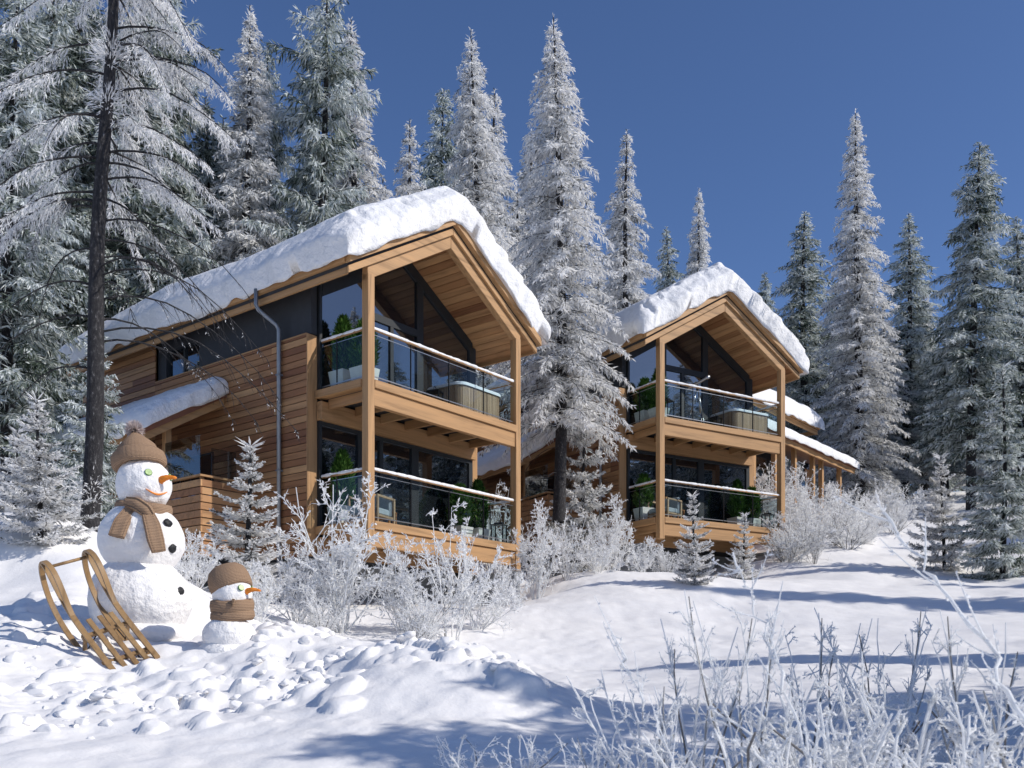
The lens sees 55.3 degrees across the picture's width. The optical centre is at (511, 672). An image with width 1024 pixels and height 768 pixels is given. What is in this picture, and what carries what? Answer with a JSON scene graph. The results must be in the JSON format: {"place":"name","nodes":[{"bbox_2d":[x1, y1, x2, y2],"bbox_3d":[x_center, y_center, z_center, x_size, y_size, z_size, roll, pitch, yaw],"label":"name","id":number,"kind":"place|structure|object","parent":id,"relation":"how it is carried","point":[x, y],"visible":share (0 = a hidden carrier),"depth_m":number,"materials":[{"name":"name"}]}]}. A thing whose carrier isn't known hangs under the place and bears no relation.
{"place":"outdoors","nodes":[
{"label":"outdoors","id":0,"kind":"place"},
{"bbox_2d":[0,490,1023,767],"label":"snow ground","id":1,"kind":"structure","parent":0,"point":[406,704],"depth_m":8.59,"materials":[{"name":"snow"}]},
{"bbox_2d":[0,426,36,512],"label":"young spruce","id":2,"kind":"object","parent":1,"relation":"on","point":[21,459],"visible":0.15,"depth_m":15.44,"materials":[{"name":"white plant"}]},
{"bbox_2d":[0,30,82,477],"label":"conifer","id":3,"kind":"object","parent":1,"relation":"on","point":[54,309],"visible":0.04,"depth_m":30.21,"materials":[{"name":"white plant"}]},
{"bbox_2d":[0,0,88,496],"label":"conifer","id":4,"kind":"object","parent":1,"relation":"on","point":[19,376],"visible":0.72,"depth_m":21.73,"materials":[{"name":"white plant"}]},
{"bbox_2d":[0,391,100,546],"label":"young spruce","id":5,"kind":"object","parent":1,"relation":"on","point":[42,499],"visible":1,"depth_m":12.14,"materials":[{"name":"white plant"}]},
{"bbox_2d":[0,0,155,491],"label":"conifer","id":6,"kind":"object","parent":1,"relation":"on","point":[72,84],"visible":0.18,"depth_m":33.23,"materials":[{"name":"white plant"}]},
{"bbox_2d":[49,308,127,522],"bbox_3d":[-7.407,-4.115,17.476,2.099,4.818,2.215,0,0,-19],"label":"young spruce","id":7,"kind":"object","parent":1,"relation":"on","point":[109,475],"visible":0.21,"depth_m":17.29,"materials":[{"name":"white plant"}]},
{"bbox_2d":[38,549,159,669],"bbox_3d":[-3.617,-0.462,8.580,1.087,1.301,0.640,0,0,28],"label":"sled","id":8,"kind":"object","parent":1,"relation":"on","point":[117,629],"visible":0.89,"depth_m":8.55,"materials":[{"name":"brown wood"}]},
{"bbox_2d":[29,0,169,425],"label":"conifer","id":9,"kind":"object","parent":1,"relation":"on","point":[92,23],"visible":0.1,"depth_m":33.93,"materials":[{"name":"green plant"}]},
{"bbox_2d":[41,0,226,416],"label":"conifer","id":10,"kind":"object","parent":1,"relation":"on","point":[126,201],"visible":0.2,"depth_m":33.96,"materials":[{"name":"white plant"}]},
{"bbox_2d":[87,419,192,641],"bbox_3d":[-3.563,-1.338,9.400,0.969,2.248,0.969,0,0,0],"label":"snowman","id":11,"kind":"object","parent":1,"relation":"on","point":[140,540],"visible":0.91,"depth_m":9.11,"materials":[{"name":"white"}]},
{"bbox_2d":[72,78,215,418],"bbox_3d":[-13.003,-13.603,36.025,7.738,18.388,7.289,0,0,41],"label":"conifer","id":12,"kind":"object","parent":1,"relation":"on","point":[122,283],"visible":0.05,"depth_m":34.55,"materials":[{"name":"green plant"}]},
{"bbox_2d":[0,0,300,531],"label":"conifer","id":13,"kind":"object","parent":1,"relation":"on","point":[91,485],"visible":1,"depth_m":13.44,"materials":[{"name":"white plant"}]},
{"bbox_2d":[82,0,223,299],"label":"conifer","id":14,"kind":"object","parent":1,"relation":"on","point":[192,267],"visible":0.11,"depth_m":35.18,"materials":[{"name":"white plant"}]},
{"bbox_2d":[177,528,227,589],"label":"frosted shrub","id":15,"kind":"object","parent":1,"relation":"on","point":[195,556],"visible":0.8,"depth_m":15.11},
{"bbox_2d":[181,96,241,276],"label":"conifer","id":16,"kind":"object","parent":1,"relation":"on","point":[207,152],"visible":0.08,"depth_m":37.01,"materials":[{"name":"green plant"}]},
{"bbox_2d":[199,562,260,652],"bbox_3d":[-2.564,-0.527,8.801,0.516,0.938,0.500,0,0,-32],"label":"snowman","id":17,"kind":"object","parent":1,"relation":"on","point":[228,627],"visible":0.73,"depth_m":8.64,"materials":[{"name":"snow"}]},
{"bbox_2d":[201,5,288,269],"bbox_3d":[-10.143,-14.898,36.042,5.627,19.530,5.641,0,0,-44],"label":"conifer","id":18,"kind":"object","parent":1,"relation":"on","point":[243,243],"visible":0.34,"depth_m":35.78,"materials":[{"name":"white plant"}]},
{"bbox_2d":[195,437,298,602],"bbox_3d":[-4.723,-2.650,17.267,1.753,2.989,2.113,0,0,-20],"label":"young spruce","id":19,"kind":"object","parent":1,"relation":"on","point":[248,516],"visible":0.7,"depth_m":17.13,"materials":[{"name":"white plant"}]},
{"bbox_2d":[231,44,297,260],"bbox_3d":[-9.211,-14.898,37.901,5.841,18.942,4.691,0,0,-17],"label":"conifer","id":20,"kind":"object","parent":1,"relation":"on","point":[278,151],"visible":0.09,"depth_m":37.78,"materials":[{"name":"white plant"}]},
{"bbox_2d":[242,558,289,622],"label":"frosted shrub","id":21,"kind":"object","parent":1,"relation":"on","point":[264,587],"visible":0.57,"depth_m":14.36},
{"bbox_2d":[0,186,550,609],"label":"timber chalet","id":22,"kind":"object","parent":1,"relation":"on","point":[430,287],"visible":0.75,"depth_m":21.23,"materials":[{"name":"brown wood"}]},
{"bbox_2d":[168,343,198,377],"bbox_3d":[-7.652,-7.300,22.931,1.330,0.668,0.080,0,0,38],"label":"window","id":23,"kind":"structure","parent":22,"relation":"in","point":[188,353],"depth_m":22.92,"materials":[{"name":"clear glass"}]},
{"bbox_2d":[171,452,213,499],"bbox_3d":[-7.368,-4.439,22.468,1.650,1.050,0.036,0,0,38],"label":"window","id":24,"kind":"structure","parent":22,"relation":"in","point":[202,463],"depth_m":22.38,"materials":[{"name":"clear glass"}]},
{"bbox_2d":[327,313,354,385],"bbox_3d":[-3.510,-6.633,20.277,0.657,1.698,0.668,0,0,6],"label":"planter","id":25,"kind":"object","parent":22,"relation":"on","point":[343,324],"visible":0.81,"depth_m":20.14,"materials":[{"name":"green plant"}]},
{"bbox_2d":[326,448,357,523],"bbox_3d":[-3.523,-3.833,20.211,0.657,1.698,0.668,0,0,6],"label":"planter","id":26,"kind":"object","parent":22,"relation":"on","point":[342,461],"visible":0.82,"depth_m":20.09,"materials":[{"name":"green plant"}]},
{"bbox_2d":[347,318,381,380],"bbox_3d":[-3.008,-6.524,19.871,0.735,1.480,0.769,0,0,38],"label":"planter","id":27,"kind":"object","parent":22,"relation":"on","point":[355,353],"visible":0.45,"depth_m":19.77,"materials":[{"name":"green plant"}]},
{"bbox_2d":[347,493,394,523],"bbox_3d":[-2.913,-3.354,20.278,0.720,0.740,0.720,0,0,23],"label":"armchair","id":28,"kind":"object","parent":22,"relation":"on","point":[384,506],"visible":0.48,"depth_m":20.25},
{"bbox_2d":[316,263,472,396],"bbox_3d":[-2.505,-7.652,22.092,0.120,3.716,4.860,0,0,38],"label":"gable window","id":29,"kind":"structure","parent":22,"relation":"in","point":[406,307],"depth_m":22.15,"materials":[{"name":"black glass"}]},
{"bbox_2d":[317,420,472,532],"bbox_3d":[-2.505,-4.099,22.094,0.100,2.230,4.860,0,0,38],"label":"terrace window","id":30,"kind":"structure","parent":22,"relation":"in","point":[390,455],"depth_m":22.12,"materials":[{"name":"black glass"}]},
{"bbox_2d":[445,482,474,536],"bbox_3d":[-1.221,-3.744,22.956,0.735,1.520,0.769,0,0,38],"label":"planter","id":31,"kind":"object","parent":22,"relation":"on","point":[460,513],"visible":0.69,"depth_m":22.83,"materials":[{"name":"green plant"}]},
{"bbox_2d":[427,381,500,418],"bbox_3d":[-1.114,-6.160,22.781,1.170,0.752,1.590,0,0,38],"label":"hot tub","id":32,"kind":"object","parent":22,"relation":"on","point":[466,394],"visible":0.45,"depth_m":22.20,"materials":[{"name":"brown wood"}]},
{"bbox_2d":[465,478,490,539],"bbox_3d":[-0.833,-3.833,23.363,0.657,1.698,0.668,0,0,6],"label":"planter","id":33,"kind":"object","parent":22,"relation":"on","point":[477,511],"visible":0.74,"depth_m":23.22,"materials":[{"name":"green plant"}]},
{"bbox_2d":[4,616,555,738],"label":"snow clods","id":34,"kind":"object","parent":1,"relation":"on","point":[314,669],"visible":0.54,"depth_m":7.28,"materials":[{"name":"snow"}]},
{"bbox_2d":[250,539,353,628],"bbox_3d":[-3.351,-1.427,15.651,1.647,1.525,1.384,0,0,-11],"label":"frosted shrub","id":35,"kind":"object","parent":1,"relation":"on","point":[287,592],"visible":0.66,"depth_m":15.61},
{"bbox_2d":[234,0,381,242],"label":"conifer","id":36,"kind":"object","parent":1,"relation":"on","point":[333,75],"visible":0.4,"depth_m":36.06,"materials":[{"name":"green plant"}]},
{"bbox_2d":[283,575,357,630],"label":"frosted shrub","id":37,"kind":"object","parent":1,"relation":"on","point":[314,613],"visible":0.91,"depth_m":14.68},
{"bbox_2d":[273,471,416,633],"bbox_3d":[-2.402,-1.858,15.394,2.111,2.616,2.018,0,0,26],"label":"frosted shrub","id":38,"kind":"object","parent":1,"relation":"on","point":[346,552],"visible":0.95,"depth_m":15.22,"materials":[{"name":"plant"}]},
{"bbox_2d":[326,16,391,209],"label":"conifer","id":39,"kind":"object","parent":1,"relation":"on","point":[360,131],"visible":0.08,"depth_m":42.58,"materials":[{"name":"white plant"}]},
{"bbox_2d":[352,531,436,631],"bbox_3d":[-1.948,-1.447,15.728,1.362,1.688,1.302,0,0,4],"label":"frosted shrub","id":40,"kind":"object","parent":1,"relation":"on","point":[391,597],"visible":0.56,"depth_m":15.71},
{"bbox_2d":[392,120,426,197],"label":"conifer","id":41,"kind":"object","parent":1,"relation":"on","point":[407,186],"visible":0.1,"depth_m":45.65,"materials":[{"name":"white plant"}]},
{"bbox_2d":[389,582,462,640],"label":"frosted shrub","id":42,"kind":"object","parent":1,"relation":"on","point":[424,626],"visible":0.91,"depth_m":14.52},
{"bbox_2d":[411,88,460,193],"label":"conifer","id":43,"kind":"object","parent":1,"relation":"on","point":[435,161],"visible":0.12,"depth_m":49.36,"materials":[{"name":"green plant"}]},
{"bbox_2d":[376,497,514,640],"bbox_3d":[-1.110,-1.604,15.030,1.703,2.344,1.808,0,0,-38],"label":"frosted shrub","id":44,"kind":"object","parent":1,"relation":"on","point":[450,577],"visible":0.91,"depth_m":15.34,"materials":[{"name":"plant"}]},
{"bbox_2d":[432,734,515,767],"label":"frosted shrub","id":45,"kind":"object","parent":1,"relation":"on","point":[457,763],"visible":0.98,"depth_m":4.83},
{"bbox_2d":[442,27,528,387],"bbox_3d":[-1.357,-15.859,39.916,5.986,20.979,5.986,0,0,-13],"label":"conifer","id":46,"kind":"object","parent":1,"relation":"on","point":[479,158],"visible":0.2,"depth_m":39.54,"materials":[{"name":"white plant"}]},
{"bbox_2d":[450,548,525,630],"bbox_3d":[-0.456,-1.347,16.526,1.262,1.544,1.501,0,0,-11],"label":"frosted shrub","id":47,"kind":"object","parent":1,"relation":"on","point":[495,613],"visible":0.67,"depth_m":16.33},
{"bbox_2d":[471,88,539,372],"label":"conifer","id":48,"kind":"object","parent":1,"relation":"on","point":[503,159],"visible":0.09,"depth_m":42.34,"materials":[{"name":"white plant"}]},
{"bbox_2d":[478,481,544,572],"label":"frosted shrub","id":49,"kind":"object","parent":1,"relation":"on","point":[495,518],"visible":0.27,"depth_m":26.02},
{"bbox_2d":[491,734,567,767],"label":"frosted shrub","id":50,"kind":"object","parent":1,"relation":"on","point":[532,760],"visible":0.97,"depth_m":4.61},
{"bbox_2d":[509,128,568,354],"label":"conifer","id":51,"kind":"object","parent":1,"relation":"on","point":[522,193],"visible":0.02,"depth_m":47.04,"materials":[{"name":"white plant"}]},
{"bbox_2d":[509,498,569,599],"bbox_3d":[0.611,-2.651,21.202,1.495,2.315,1.429,0,0,-45],"label":"frosted shrub","id":52,"kind":"object","parent":1,"relation":"on","point":[532,571],"visible":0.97,"depth_m":20.98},
{"bbox_2d":[478,13,637,522],"bbox_3d":[1.275,-10.879,26.422,4.347,13.604,4.347,0,0,33],"label":"conifer","id":53,"kind":"object","parent":1,"relation":"on","point":[553,399],"visible":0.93,"depth_m":26.10,"materials":[{"name":"white plant"}]},
{"bbox_2d":[546,510,593,579],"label":"frosted shrub","id":54,"kind":"object","parent":1,"relation":"on","point":[564,544],"visible":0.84,"depth_m":22.38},
{"bbox_2d":[531,400,630,577],"bbox_3d":[1.960,-4.985,27.356,2.806,5.439,2.915,0,0,14],"label":"young spruce","id":55,"kind":"object","parent":1,"relation":"on","point":[585,508],"visible":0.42,"depth_m":27.23,"materials":[{"name":"white plant"}]},
{"bbox_2d":[555,732,627,767],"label":"frosted shrub","id":56,"kind":"object","parent":1,"relation":"on","point":[581,755],"visible":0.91,"depth_m":4.31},
{"bbox_2d":[576,527,629,573],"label":"frosted shrub","id":57,"kind":"object","parent":1,"relation":"on","point":[594,552],"visible":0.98,"depth_m":22.42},
{"bbox_2d":[591,493,645,570],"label":"frosted shrub","id":58,"kind":"object","parent":1,"relation":"on","point":[616,529],"visible":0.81,"depth_m":24.47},
{"bbox_2d":[588,129,661,324],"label":"conifer","id":59,"kind":"object","parent":1,"relation":"on","point":[629,283],"visible":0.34,"depth_m":41.85,"materials":[{"name":"white plant"}]},
{"bbox_2d":[566,669,708,767],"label":"frosted shrub","id":60,"kind":"object","parent":1,"relation":"on","point":[670,723],"visible":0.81,"depth_m":4.18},
{"bbox_2d":[617,536,659,571],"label":"frosted shrub","id":61,"kind":"object","parent":1,"relation":"on","point":[633,557],"visible":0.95,"depth_m":22.73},
{"bbox_2d":[477,262,809,573],"bbox_3d":[2.762,-6.596,32.763,8.370,10.877,11.896,0,0,-31],"label":"timber chalet","id":62,"kind":"object","parent":1,"relation":"on","point":[729,332],"visible":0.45,"depth_m":29.30,"materials":[{"name":"brown wood"}]},
{"bbox_2d":[632,377,651,422],"bbox_3d":[3.850,-7.888,28.417,0.769,1.520,0.735,0,0,-31],"label":"planter","id":63,"kind":"object","parent":62,"relation":"on","point":[645,405],"visible":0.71,"depth_m":28.27,"materials":[{"name":"green plant"}]},
{"bbox_2d":[631,472,655,520],"bbox_3d":[3.815,-5.088,28.360,0.769,1.520,0.735,0,0,-31],"label":"planter","id":64,"kind":"object","parent":62,"relation":"on","point":[647,495],"visible":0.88,"depth_m":28.23,"materials":[{"name":"green plant"}]},
{"bbox_2d":[626,325,749,425],"bbox_3d":[5.430,-8.996,29.782,4.860,3.716,0.120,0,0,-31],"label":"gable window","id":65,"kind":"structure","parent":62,"relation":"in","point":[693,355],"depth_m":29.86,"materials":[{"name":"black glass"}]},
{"bbox_2d":[626,448,749,522],"bbox_3d":[5.430,-5.443,29.781,4.860,2.230,0.100,0,0,-31],"label":"terrace window","id":66,"kind":"structure","parent":62,"relation":"in","point":[679,468],"depth_m":29.80,"materials":[{"name":"black glass"}]},
{"bbox_2d":[726,478,747,524],"bbox_3d":[6.955,-5.177,30.145,0.671,1.698,0.658,0,0,-31],"label":"planter","id":67,"kind":"object","parent":62,"relation":"on","point":[737,505],"visible":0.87,"depth_m":30.02,"materials":[{"name":"green plant"}]},
{"bbox_2d":[711,408,768,433],"bbox_3d":[6.974,-7.504,29.936,1.590,0.752,1.170,0,0,-31],"label":"hot tub","id":68,"kind":"object","parent":62,"relation":"on","point":[738,417],"visible":0.49,"depth_m":29.39,"materials":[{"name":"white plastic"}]},
{"bbox_2d":[744,486,762,526],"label":"planter","id":69,"kind":"object","parent":62,"relation":"on","point":[757,507],"visible":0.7,"depth_m":30.22,"materials":[{"name":"green plant"}]},
{"bbox_2d":[651,226,683,291],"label":"conifer","id":70,"kind":"object","parent":1,"relation":"on","point":[668,281],"visible":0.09,"depth_m":57.65,"materials":[{"name":"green plant"}]},
{"bbox_2d":[672,490,718,585],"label":"young spruce","id":71,"kind":"object","parent":1,"relation":"on","point":[694,560],"visible":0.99,"depth_m":20.30,"materials":[{"name":"white plant"}]},
{"bbox_2d":[682,188,711,278],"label":"conifer","id":72,"kind":"object","parent":1,"relation":"on","point":[700,245],"visible":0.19,"depth_m":55.95,"materials":[{"name":"white plant"}]},
{"bbox_2d":[652,612,763,767],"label":"frosted shrub","id":73,"kind":"object","parent":1,"relation":"on","point":[670,653],"visible":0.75,"depth_m":4.28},
{"bbox_2d":[629,728,822,767],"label":"frosted shrub","id":74,"kind":"object","parent":1,"relation":"on","point":[720,738],"visible":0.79,"depth_m":3.51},
{"bbox_2d":[595,597,711,767],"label":"frosted branch","id":75,"kind":"object","parent":74,"relation":"attached to","point":[638,687],"visible":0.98,"depth_m":3.40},
{"bbox_2d":[668,581,800,767],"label":"frosted shrub","id":76,"kind":"object","parent":1,"relation":"on","point":[766,683],"visible":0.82,"depth_m":3.98,"materials":[{"name":"plant"}]},
{"bbox_2d":[724,512,764,579],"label":"young spruce","id":77,"kind":"object","parent":1,"relation":"on","point":[744,562],"visible":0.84,"depth_m":22.66,"materials":[{"name":"white plant"}]},
{"bbox_2d":[754,468,817,532],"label":"frosted shrub","id":78,"kind":"object","parent":1,"relation":"on","point":[789,504],"visible":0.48,"depth_m":31.78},
{"bbox_2d":[763,457,820,529],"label":"frosted shrub","id":79,"kind":"object","parent":1,"relation":"on","point":[803,491],"visible":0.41,"depth_m":32.91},
{"bbox_2d":[706,678,892,767],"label":"frosted shrub","id":80,"kind":"object","parent":1,"relation":"on","point":[819,688],"visible":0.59,"depth_m":3.85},
{"bbox_2d":[753,512,845,565],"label":"frosted shrub","id":81,"kind":"object","parent":1,"relation":"on","point":[781,542],"visible":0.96,"depth_m":28.06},
{"bbox_2d":[764,500,839,551],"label":"frosted shrub","id":82,"kind":"object","parent":1,"relation":"on","point":[795,518],"visible":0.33,"depth_m":29.38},
{"bbox_2d":[714,702,892,767],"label":"frosted shrub","id":83,"kind":"object","parent":1,"relation":"on","point":[859,744],"visible":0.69,"depth_m":3.46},
{"bbox_2d":[752,389,859,526],"bbox_3d":[7.791,-8.121,38.413,8.372,9.242,10.521,0,0,39],"label":"timber chalet","id":84,"kind":"object","parent":1,"relation":"on","point":[800,447],"visible":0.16,"depth_m":37.57,"materials":[{"name":"wood"}]},
{"bbox_2d":[761,211,853,481],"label":"conifer","id":85,"kind":"object","parent":1,"relation":"on","point":[802,277],"visible":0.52,"depth_m":46.78,"materials":[{"name":"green plant"}]},
{"bbox_2d":[787,481,849,523],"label":"frosted shrub","id":86,"kind":"object","parent":1,"relation":"on","point":[830,489],"visible":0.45,"depth_m":33.84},
{"bbox_2d":[770,613,871,750],"bbox_3d":[1.639,0.100,5.127,0.543,0.803,0.538,0,0,13],"label":"frosted shrub","id":87,"kind":"object","parent":1,"relation":"on","point":[831,662],"visible":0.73,"depth_m":5.14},
{"bbox_2d":[748,738,904,767],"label":"frosted shrub","id":88,"kind":"object","parent":1,"relation":"on","point":[768,750],"visible":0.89,"depth_m":3.19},
{"bbox_2d":[810,505,886,549],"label":"frosted shrub","id":89,"kind":"object","parent":1,"relation":"on","point":[839,540],"visible":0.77,"depth_m":29.82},
{"bbox_2d":[817,482,879,527],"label":"frosted shrub","id":90,"kind":"object","parent":1,"relation":"on","point":[873,508],"visible":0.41,"depth_m":34.73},
{"bbox_2d":[806,108,921,508],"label":"conifer","id":91,"kind":"object","parent":1,"relation":"on","point":[863,389],"visible":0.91,"depth_m":43.33,"materials":[{"name":"white plant"}]},
{"bbox_2d":[728,709,1001,767],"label":"frosted shrub","id":92,"kind":"object","parent":1,"relation":"on","point":[899,720],"visible":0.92,"depth_m":3.29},
{"bbox_2d":[779,651,958,767],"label":"frosted shrub","id":93,"kind":"object","parent":1,"relation":"on","point":[862,688],"visible":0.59,"depth_m":4.02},
{"bbox_2d":[754,739,989,767],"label":"frosted shrub","id":94,"kind":"object","parent":1,"relation":"on","point":[837,765],"visible":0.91,"depth_m":2.99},
{"bbox_2d":[814,607,932,751],"bbox_3d":[1.980,0.075,5.078,0.571,0.852,0.577,0,0,-36],"label":"frosted shrub","id":95,"kind":"object","parent":1,"relation":"on","point":[910,692],"visible":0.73,"depth_m":5.08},
{"bbox_2d":[842,295,934,500],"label":"conifer","id":96,"kind":"object","parent":1,"relation":"on","point":[904,475],"visible":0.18,"depth_m":48.37,"materials":[{"name":"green plant"}]},
{"bbox_2d":[874,213,965,500],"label":"conifer","id":97,"kind":"object","parent":1,"relation":"on","point":[910,340],"visible":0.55,"depth_m":49.59,"materials":[{"name":"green plant"}]},
{"bbox_2d":[849,687,1023,767],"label":"frosted shrub","id":98,"kind":"object","parent":1,"relation":"on","point":[932,699],"visible":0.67,"depth_m":3.67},
{"bbox_2d":[905,326,982,498],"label":"conifer","id":99,"kind":"object","parent":1,"relation":"on","point":[958,463],"visible":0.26,"depth_m":47.11,"materials":[{"name":"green plant"}]},
{"bbox_2d":[885,749,1002,767],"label":"frosted shrub","id":100,"kind":"object","parent":1,"relation":"on","point":[991,763],"visible":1,"depth_m":2.83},
{"bbox_2d":[834,493,1023,723],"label":"frosted branch","id":101,"kind":"object","parent":100,"relation":"attached to","point":[979,633],"visible":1,"depth_m":3.07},
{"bbox_2d":[905,451,984,571],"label":"young spruce","id":102,"kind":"object","parent":1,"relation":"on","point":[932,533],"visible":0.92,"depth_m":25.89,"materials":[{"name":"white plant"}]},
{"bbox_2d":[904,691,1023,765],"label":"frosted shrub","id":103,"kind":"object","parent":1,"relation":"on","point":[942,751],"visible":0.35,"depth_m":4.58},
{"bbox_2d":[910,142,1023,509],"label":"conifer","id":104,"kind":"object","parent":1,"relation":"on","point":[982,204],"visible":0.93,"depth_m":39.47,"materials":[{"name":"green plant"}]},
{"bbox_2d":[925,680,1023,767],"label":"frosted shrub","id":105,"kind":"object","parent":1,"relation":"on","point":[989,733],"visible":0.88,"depth_m":3.46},
{"bbox_2d":[931,610,1023,766],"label":"frosted shrub","id":106,"kind":"object","parent":1,"relation":"on","point":[961,677],"visible":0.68,"depth_m":3.77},
{"bbox_2d":[941,362,1023,579],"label":"young spruce","id":107,"kind":"object","parent":1,"relation":"on","point":[1000,526],"visible":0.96,"depth_m":24.36,"materials":[{"name":"white plant"}]},
{"bbox_2d":[962,216,1023,484],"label":"conifer","id":108,"kind":"object","parent":1,"relation":"on","point":[1018,283],"visible":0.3,"depth_m":43.69,"materials":[{"name":"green plant"}]},
{"bbox_2d":[0,0,1023,493],"label":"sky","id":109,"kind":"structure","parent":0,"point":[749,104],"materials":[{"name":"blue"}]},
{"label":"frosted shrub","id":110,"kind":"object","parent":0,"visible":0},
{"bbox_2d":[710,549,839,767],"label":"frosted branch","id":111,"kind":"object","parent":110,"relation":"attached to","point":[780,667],"visible":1,"depth_m":3.34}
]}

